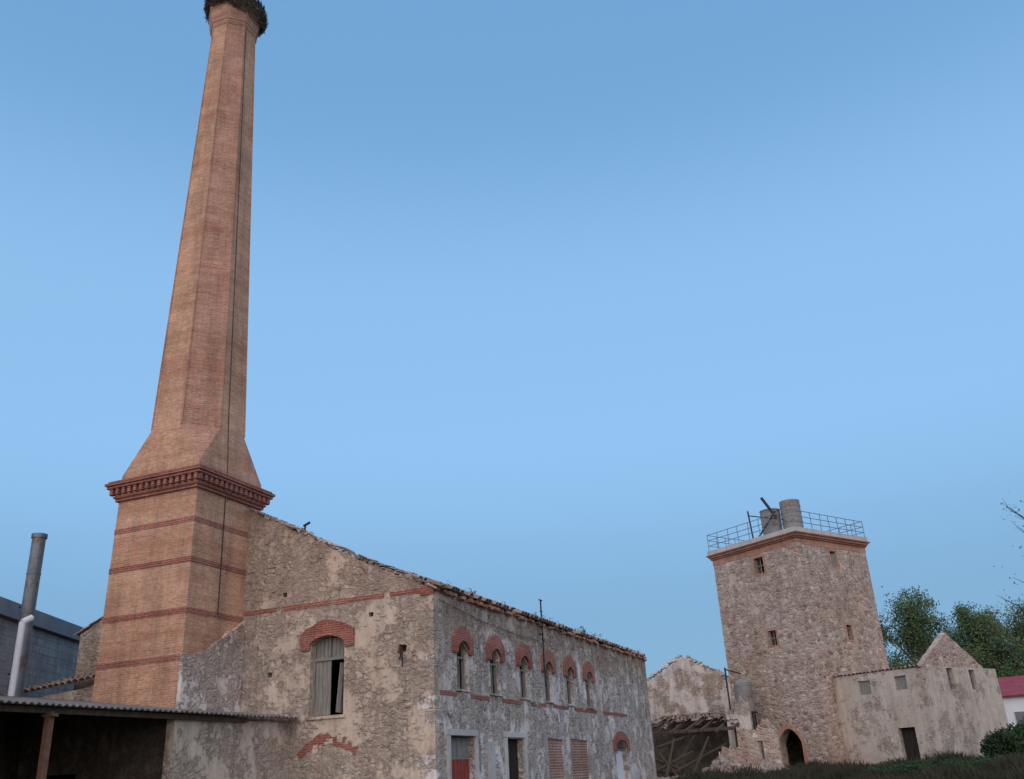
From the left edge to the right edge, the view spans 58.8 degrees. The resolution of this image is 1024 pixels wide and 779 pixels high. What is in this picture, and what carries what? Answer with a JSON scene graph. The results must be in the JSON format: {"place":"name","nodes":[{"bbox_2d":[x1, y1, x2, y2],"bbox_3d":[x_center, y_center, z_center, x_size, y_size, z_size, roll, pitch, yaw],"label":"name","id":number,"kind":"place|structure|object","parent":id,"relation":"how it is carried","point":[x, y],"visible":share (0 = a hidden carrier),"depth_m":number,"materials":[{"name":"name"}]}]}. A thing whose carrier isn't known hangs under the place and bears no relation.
{"place":"outdoors","nodes":[
{"label":"outdoors","id":0,"kind":"place"},
{"bbox_2d":[0,0,1023,681],"label":"sky","id":1,"kind":"structure","parent":0,"point":[547,298],"materials":[{"name":"blue"}]},
{"bbox_2d":[668,749,1023,778],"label":"grass","id":2,"kind":"structure","parent":0,"point":[815,769],"depth_m":33.53,"materials":[{"name":"green plant"}]},
{"bbox_2d":[946,669,973,688],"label":"window glass","id":3,"kind":"object","parent":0,"point":[950,681],"visible":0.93,"depth_m":48.09,"materials":[{"name":"grey glass"}]},
{"bbox_3d":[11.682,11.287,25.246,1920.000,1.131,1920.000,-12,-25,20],"label":"ground","id":4,"kind":"structure","parent":0,"visible":0},
{"bbox_2d":[0,596,82,697],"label":"warehouse","id":5,"kind":"structure","parent":4,"relation":"on","point":[53,649],"depth_m":31.12,"materials":[{"name":"metal"}]},
{"bbox_2d":[7,533,47,696],"bbox_3d":[-14.412,6.848,27.012,0.494,5.580,2.964,10,-26,-28],"label":"flue pipe","id":6,"kind":"object","parent":5,"relation":"on","point":[17,674],"visible":0.95,"depth_m":27.62,"materials":[{"name":"metal"}]},
{"bbox_2d":[0,672,95,700],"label":"tiled outhouse","id":7,"kind":"structure","parent":4,"relation":"on","point":[84,694],"depth_m":27.16,"materials":[{"name":"paint"}]},
{"bbox_2d":[0,696,298,778],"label":"lean to shed","id":8,"kind":"object","parent":4,"relation":"on","point":[43,738],"visible":0.98,"depth_m":22.72,"materials":[{"name":"metal"}]},
{"bbox_2d":[92,0,274,716],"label":"brick chimney","id":9,"kind":"object","parent":4,"relation":"on","point":[187,491],"visible":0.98,"depth_m":28.18,"materials":[{"name":"orange brick"}]},
{"bbox_2d":[203,0,268,36],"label":"stork nest","id":10,"kind":"object","parent":9,"relation":"on","point":[256,6],"visible":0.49,"depth_m":36.31,"materials":[{"name":"brown plant"}]},
{"bbox_2d":[73,509,444,778],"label":"gable wall","id":11,"kind":"structure","parent":4,"relation":"on","point":[325,577],"depth_m":26.07,"materials":[{"name":"beige stone"}]},
{"bbox_2d":[244,607,276,615],"bbox_3d":[-7.638,6.751,27.607,1.200,0.136,0.060,-12,-25,20],"label":"gable brick band","id":12,"kind":"object","parent":11,"relation":"attached to","point":[254,612],"visible":1,"depth_m":27.59,"materials":[{"name":"red brick"}]},
{"bbox_2d":[282,600,330,610],"bbox_3d":[-6.119,6.438,27.044,1.700,0.155,0.060,-12,-25,20],"label":"gable brick band","id":13,"kind":"object","parent":11,"relation":"attached to","point":[305,605],"visible":1,"depth_m":27.01,"materials":[{"name":"red brick"}]},
{"bbox_2d":[305,714,345,719],"bbox_3d":[-5.234,9.208,25.524,1.300,0.080,0.100,-12,-25,20],"label":"gable window sill","id":14,"kind":"structure","parent":11,"relation":"attached to","point":[325,717],"depth_m":25.47,"materials":[{"name":"beige stone"}]},
{"bbox_2d":[300,619,354,650],"bbox_3d":[-5.350,7.099,26.420,1.800,0.819,0.140,-12,-25,20],"label":"gable window hood","id":15,"kind":"object","parent":11,"relation":"attached to","point":[345,632],"visible":1,"depth_m":26.42,"materials":[{"name":"red brick"}]},
{"bbox_2d":[297,732,357,758],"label":"gable relieving arch","id":16,"kind":"structure","parent":11,"relation":"attached to","point":[319,739],"depth_m":25.30,"materials":[{"name":"red brick"}]},
{"bbox_2d":[312,637,343,716],"bbox_3d":[-5.202,8.252,26.160,1.150,2.200,0.593,-12,-25,20],"label":"gable shutter","id":17,"kind":"object","parent":11,"relation":"attached to","point":[327,651],"visible":0.77,"depth_m":26.19,"materials":[{"name":"grey wood"}]},
{"bbox_2d":[246,537,427,778],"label":"gable proud stones","id":18,"kind":"object","parent":11,"relation":"attached to","point":[421,735],"visible":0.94,"depth_m":25.38,"materials":[{"name":"beige stone"}]},
{"bbox_2d":[249,507,435,585],"bbox_3d":[-5.252,4.725,27.466,6.613,3.348,0.427,-12,-25,20],"label":"roof edge","id":19,"kind":"object","parent":11,"relation":"on","point":[328,542],"visible":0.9,"depth_m":27.35,"materials":[{"name":"paint"}]},
{"bbox_2d":[251,509,438,588],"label":"verge tiles","id":20,"kind":"object","parent":11,"relation":"on","point":[375,561],"visible":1,"depth_m":26.70,"materials":[{"name":"brown tile"}]},
{"bbox_2d":[333,593,383,603],"bbox_3d":[-4.461,6.095,26.431,1.700,0.145,0.060,-12,-25,20],"label":"gable brick band","id":21,"kind":"object","parent":11,"relation":"attached to","point":[358,598],"visible":1,"depth_m":26.41,"materials":[{"name":"red brick"}]},
{"bbox_2d":[399,650,402,667],"bbox_3d":[-3.054,7.410,24.989,0.036,0.515,0.597,3,-24,-15],"label":"iron bracket","id":22,"kind":"object","parent":11,"relation":"attached to","point":[401,653],"visible":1,"depth_m":24.79,"materials":[{"name":"black metal"}]},
{"bbox_2d":[390,588,419,596],"bbox_3d":[-3.035,5.785,25.909,1.000,0.140,0.060,-12,-25,20],"label":"gable brick band","id":23,"kind":"object","parent":11,"relation":"attached to","point":[412,591],"visible":1,"depth_m":25.87,"materials":[{"name":"red brick"}]},
{"bbox_2d":[420,585,433,594],"bbox_3d":[-2.390,5.657,25.640,0.420,0.240,0.060,-12,-25,20],"label":"corner brick","id":24,"kind":"object","parent":11,"relation":"attached to","point":[427,589],"visible":1,"depth_m":25.61,"materials":[{"name":"red brick"}]},
{"bbox_2d":[417,598,445,778],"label":"corner quoins","id":25,"kind":"object","parent":11,"relation":"attached to","point":[431,716],"visible":1,"depth_m":24.51,"materials":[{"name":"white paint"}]},
{"bbox_2d":[411,574,451,588],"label":"corner slabs","id":26,"kind":"structure","parent":11,"relation":"attached to","point":[441,585],"depth_m":25.69,"materials":[{"name":"stone"}]},
{"bbox_2d":[322,668,342,715],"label":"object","id":27,"kind":"structure","parent":4,"relation":"on","point":[334,680],"depth_m":41.83,"materials":[{"name":"black"}]},
{"bbox_2d":[441,593,653,778],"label":"long facade","id":28,"kind":"structure","parent":4,"relation":"on","point":[540,728],"depth_m":31.14,"materials":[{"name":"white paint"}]},
{"bbox_2d":[440,690,456,695],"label":"facade brick band","id":29,"kind":"object","parent":28,"relation":"attached to","point":[448,692],"visible":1,"depth_m":25.20,"materials":[{"name":"red brick"}]},
{"bbox_2d":[451,737,469,759],"bbox_3d":[-1.567,10.047,25.432,0.085,0.575,1.580,-12,-25,20],"label":"door transom","id":30,"kind":"object","parent":28,"relation":"attached to","point":[459,748],"depth_m":25.59,"materials":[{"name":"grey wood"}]},
{"bbox_2d":[452,759,469,778],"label":"red metal door","id":31,"kind":"structure","parent":28,"relation":"attached to","point":[460,768],"depth_m":25.39,"materials":[{"name":"red metal"}]},
{"bbox_2d":[452,626,473,655],"bbox_3d":[-1.459,7.339,26.642,0.140,0.797,1.300,-12,-25,20],"label":"window hood","id":32,"kind":"object","parent":28,"relation":"attached to","point":[461,634],"depth_m":26.61,"materials":[{"name":"red brick"}]},
{"bbox_2d":[471,694,489,699],"bbox_3d":[-0.955,9.162,27.051,0.060,0.132,1.300,-12,-25,20],"label":"facade brick band","id":33,"kind":"object","parent":28,"relation":"attached to","point":[480,697],"visible":1,"depth_m":27.02,"materials":[{"name":"red brick"}]},
{"bbox_2d":[446,729,528,778],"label":"door surrounds","id":34,"kind":"object","parent":28,"relation":"attached to","point":[491,755],"visible":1,"depth_m":26.73,"materials":[{"name":"concrete"}]},
{"bbox_2d":[332,585,646,668],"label":"roof deck","id":35,"kind":"structure","parent":28,"relation":"on","point":[335,663],"depth_m":34.21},
{"bbox_2d":[73,616,102,636],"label":"roof tiles","id":36,"kind":"object","parent":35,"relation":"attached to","point":[80,632],"depth_m":30.07,"materials":[{"name":"ceramic"}]},
{"bbox_2d":[357,559,644,655],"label":"roof tiles","id":37,"kind":"object","parent":35,"relation":"on","point":[471,594],"visible":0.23,"depth_m":31.02,"materials":[{"name":"brown tile"}]},
{"bbox_2d":[447,580,640,651],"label":"roof weeds","id":38,"kind":"object","parent":37,"relation":"on","point":[584,631],"visible":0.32,"depth_m":36.37,"materials":[{"name":"plant"}]},
{"bbox_2d":[439,599,546,686],"bbox_3d":[-0.482,7.675,29.015,0.200,3.015,8.151,-12,-25,20],"label":"cable mast","id":39,"kind":"object","parent":28,"relation":"attached to","point":[542,634],"visible":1,"depth_m":32.08,"materials":[{"name":"black metal"}]},
{"bbox_2d":[486,634,504,662],"bbox_3d":[-0.548,8.140,28.655,0.140,0.806,1.300,-12,-25,20],"label":"window hood","id":40,"kind":"object","parent":28,"relation":"attached to","point":[493,642],"depth_m":28.63,"materials":[{"name":"red brick"}]},
{"bbox_2d":[502,698,520,703],"bbox_3d":[-0.025,9.986,29.105,0.060,0.140,1.500,-12,-25,20],"label":"facade brick band","id":41,"kind":"object","parent":28,"relation":"attached to","point":[511,701],"visible":1,"depth_m":29.05,"materials":[{"name":"red brick"}]},
{"bbox_2d":[508,739,518,778],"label":"dark plank door","id":42,"kind":"structure","parent":28,"relation":"attached to","point":[513,759],"depth_m":28.90,"materials":[{"name":"black wood"}]},
{"bbox_2d":[457,649,586,703],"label":"window boards","id":43,"kind":"object","parent":28,"relation":"attached to","point":[459,655],"depth_m":28.58,"materials":[{"name":"grey wood"}]},
{"bbox_2d":[457,649,590,706],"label":"window frames","id":44,"kind":"structure","parent":28,"relation":"attached to","point":[523,678],"depth_m":30.32,"materials":[{"name":"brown wood"}]},
{"bbox_2d":[515,642,532,668],"bbox_3d":[0.382,8.969,30.706,0.140,0.790,1.300,-12,-25,20],"label":"window hood","id":45,"kind":"object","parent":28,"relation":"attached to","point":[523,649],"depth_m":30.66,"materials":[{"name":"red brick"}]},
{"bbox_2d":[456,689,594,708],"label":"window sills","id":46,"kind":"structure","parent":28,"relation":"attached to","point":[464,690],"depth_m":29.85,"materials":[{"name":"beige stone"}]},
{"bbox_2d":[531,702,545,706],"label":"facade brick band","id":47,"kind":"object","parent":28,"relation":"attached to","point":[539,704],"visible":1,"depth_m":31.17,"materials":[{"name":"red brick"}]},
{"bbox_2d":[434,586,646,661],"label":"eave corbels","id":48,"kind":"object","parent":28,"relation":"attached to","point":[444,591],"visible":1,"depth_m":31.20,"materials":[{"name":"brown brick"}]},
{"bbox_2d":[540,649,555,673],"bbox_3d":[1.273,9.754,32.676,0.140,0.796,1.300,-12,-25,20],"label":"window hood","id":49,"kind":"object","parent":28,"relation":"attached to","point":[549,658],"depth_m":32.75,"materials":[{"name":"red brick"}]},
{"bbox_2d":[444,619,653,778],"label":"facade proud stones","id":50,"kind":"object","parent":28,"relation":"attached to","point":[546,712],"visible":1,"depth_m":35.77,"materials":[{"name":"grey stone"}]},
{"bbox_2d":[548,738,563,778],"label":"brick infill","id":51,"kind":"object","parent":28,"relation":"attached to","point":[555,758],"visible":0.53,"depth_m":31.76,"materials":[{"name":"red brick"}]},
{"bbox_2d":[553,704,568,709],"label":"facade brick band","id":52,"kind":"object","parent":28,"relation":"attached to","point":[560,706],"visible":1,"depth_m":33.00,"materials":[{"name":"red brick"}]},
{"bbox_2d":[563,655,576,677],"bbox_3d":[2.165,10.543,34.644,0.140,0.793,1.300,-12,-25,20],"label":"window hood","id":53,"kind":"object","parent":28,"relation":"attached to","point":[568,662],"depth_m":34.61,"materials":[{"name":"red brick"}]},
{"bbox_2d":[570,739,588,778],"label":"brick infill","id":54,"kind":"object","parent":28,"relation":"attached to","point":[579,759],"visible":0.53,"depth_m":33.95,"materials":[{"name":"red brick"}]},
{"bbox_2d":[574,707,596,712],"bbox_3d":[2.881,12.546,35.527,0.060,0.147,2.700,-12,-25,20],"label":"facade brick band","id":55,"kind":"object","parent":28,"relation":"attached to","point":[587,710],"visible":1,"depth_m":35.53,"materials":[{"name":"red brick"}]},
{"bbox_2d":[582,661,594,681],"bbox_3d":[3.057,11.344,36.606,0.140,0.763,1.300,-12,-25,20],"label":"window hood","id":56,"kind":"object","parent":28,"relation":"attached to","point":[587,667],"depth_m":36.54,"materials":[{"name":"red brick"}]},
{"bbox_2d":[602,711,627,716],"bbox_3d":[4.412,13.899,38.907,0.060,0.147,3.600,-12,-25,20],"label":"facade brick band","id":57,"kind":"object","parent":28,"relation":"attached to","point":[615,714],"visible":1,"depth_m":38.87,"materials":[{"name":"red brick"}]},
{"bbox_2d":[616,751,623,778],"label":"window panel","id":58,"kind":"structure","parent":28,"relation":"attached to","point":[619,759],"depth_m":38.89,"materials":[{"name":"white"}]},
{"bbox_2d":[613,731,630,750],"bbox_3d":[4.642,15.025,38.855,0.140,0.795,2.350,-12,-25,20],"label":"window hood","id":59,"kind":"object","parent":28,"relation":"attached to","point":[619,736],"depth_m":38.77,"materials":[{"name":"red brick"}]},
{"bbox_2d":[642,660,656,778],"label":"gable","id":60,"kind":"structure","parent":4,"relation":"on","point":[649,720],"depth_m":43.71,"materials":[{"name":"white paint"}]},
{"bbox_2d":[647,657,732,723],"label":"gable","id":61,"kind":"structure","parent":4,"relation":"on","point":[681,685],"depth_m":56.06,"materials":[{"name":"paint"}]},
{"bbox_2d":[647,655,728,680],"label":"coping stones","id":62,"kind":"object","parent":61,"relation":"on","point":[668,663],"visible":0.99,"depth_m":56.91,"materials":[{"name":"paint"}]},
{"bbox_2d":[651,695,782,777],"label":"ruined shed","id":63,"kind":"structure","parent":4,"relation":"on","point":[688,745],"depth_m":49.67,"materials":[{"name":"stone"}]},
{"bbox_2d":[657,754,789,778],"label":"rubble pile","id":64,"kind":"object","parent":4,"relation":"on","point":[729,762],"visible":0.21,"depth_m":45.63,"materials":[{"name":"stone"}]},
{"bbox_2d":[724,668,759,742],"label":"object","id":65,"kind":"object","parent":4,"relation":"on","point":[743,689],"visible":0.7,"depth_m":52.35,"materials":[{"name":"grey metal"}]},
{"bbox_2d":[706,497,889,766],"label":"stone tower","id":66,"kind":"structure","parent":4,"relation":"on","point":[801,626],"depth_m":53.47,"materials":[{"name":"rubble stone"},{"name":"red brick"},{"name":"concrete"}]},
{"bbox_2d":[755,558,775,645],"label":"window frames","id":67,"kind":"structure","parent":66,"relation":"in","point":[761,565],"depth_m":55.00,"materials":[{"name":"brown wood"}]},
{"bbox_2d":[832,667,944,764],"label":"front wall","id":68,"kind":"structure","parent":4,"relation":"on","point":[879,717],"depth_m":47.69,"materials":[{"name":"paint"}]},
{"bbox_2d":[833,664,919,677],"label":"front coping","id":69,"kind":"object","parent":68,"relation":"on","point":[886,669],"visible":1,"depth_m":48.59,"materials":[{"name":"stone"}]},
{"bbox_2d":[859,675,907,694],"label":"window boards","id":70,"kind":"object","parent":68,"relation":"on","point":[865,686],"depth_m":48.23,"materials":[{"name":"grey wood"}]},
{"bbox_2d":[901,727,920,760],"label":"door","id":71,"kind":"structure","parent":68,"relation":"attached to","point":[910,741],"depth_m":46.59,"materials":[{"name":"brown wood"}]},
{"bbox_2d":[896,621,964,661],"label":"deciduous tree","id":72,"kind":"object","parent":4,"relation":"on","point":[949,631],"visible":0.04,"depth_m":82.10,"materials":[{"name":"green plant"}]},
{"bbox_2d":[876,585,999,673],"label":"deciduous tree","id":73,"kind":"object","parent":4,"relation":"on","point":[915,627],"visible":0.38,"depth_m":75.41,"materials":[{"name":"green plant"}]},
{"bbox_2d":[861,751,1023,776],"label":"shrubs","id":74,"kind":"object","parent":4,"relation":"on","point":[908,766],"visible":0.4,"depth_m":34.80,"materials":[{"name":"green plant"}]},
{"bbox_2d":[926,666,1008,757],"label":"side wall","id":75,"kind":"structure","parent":4,"relation":"on","point":[968,715],"depth_m":47.50,"materials":[{"name":"paint"}]},
{"bbox_2d":[916,632,982,667],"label":"pointed gable","id":76,"kind":"structure","parent":75,"relation":"on","point":[944,649],"depth_m":48.37,"materials":[{"name":"beige stone"}]},
{"bbox_2d":[926,601,1023,677],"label":"deciduous tree","id":77,"kind":"object","parent":4,"relation":"on","point":[984,649],"visible":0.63,"depth_m":69.80,"materials":[{"name":"green plant"}]},
{"bbox_2d":[977,598,1023,676],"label":"deciduous tree","id":78,"kind":"object","parent":4,"relation":"on","point":[1016,626],"visible":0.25,"depth_m":74.78,"materials":[{"name":"green plant"}]},
{"bbox_2d":[980,717,1023,757],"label":"ivy bush","id":79,"kind":"object","parent":4,"relation":"on","point":[1003,740],"visible":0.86,"depth_m":40.42,"materials":[{"name":"green plant"}]},
{"bbox_2d":[986,500,1023,652],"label":"sparse tree","id":80,"kind":"object","parent":4,"relation":"on","point":[1021,516],"visible":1,"depth_m":33.52,"materials":[{"name":"green plant"}]},
{"bbox_2d":[1002,696,1023,728],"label":"walls","id":81,"kind":"structure","parent":4,"relation":"on","point":[1012,705],"depth_m":63.04,"materials":[{"name":"white paint"}]},
{"bbox_2d":[997,676,1023,696],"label":"roof","id":82,"kind":"structure","parent":81,"relation":"on","point":[1012,686],"depth_m":64.69,"materials":[{"name":"red tile"}]},
{"bbox_2d":[1015,711,1023,723],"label":"windows","id":83,"kind":"structure","parent":81,"relation":"attached to","point":[1019,715],"depth_m":62.66,"materials":[{"name":"grey glass"}]}
]}

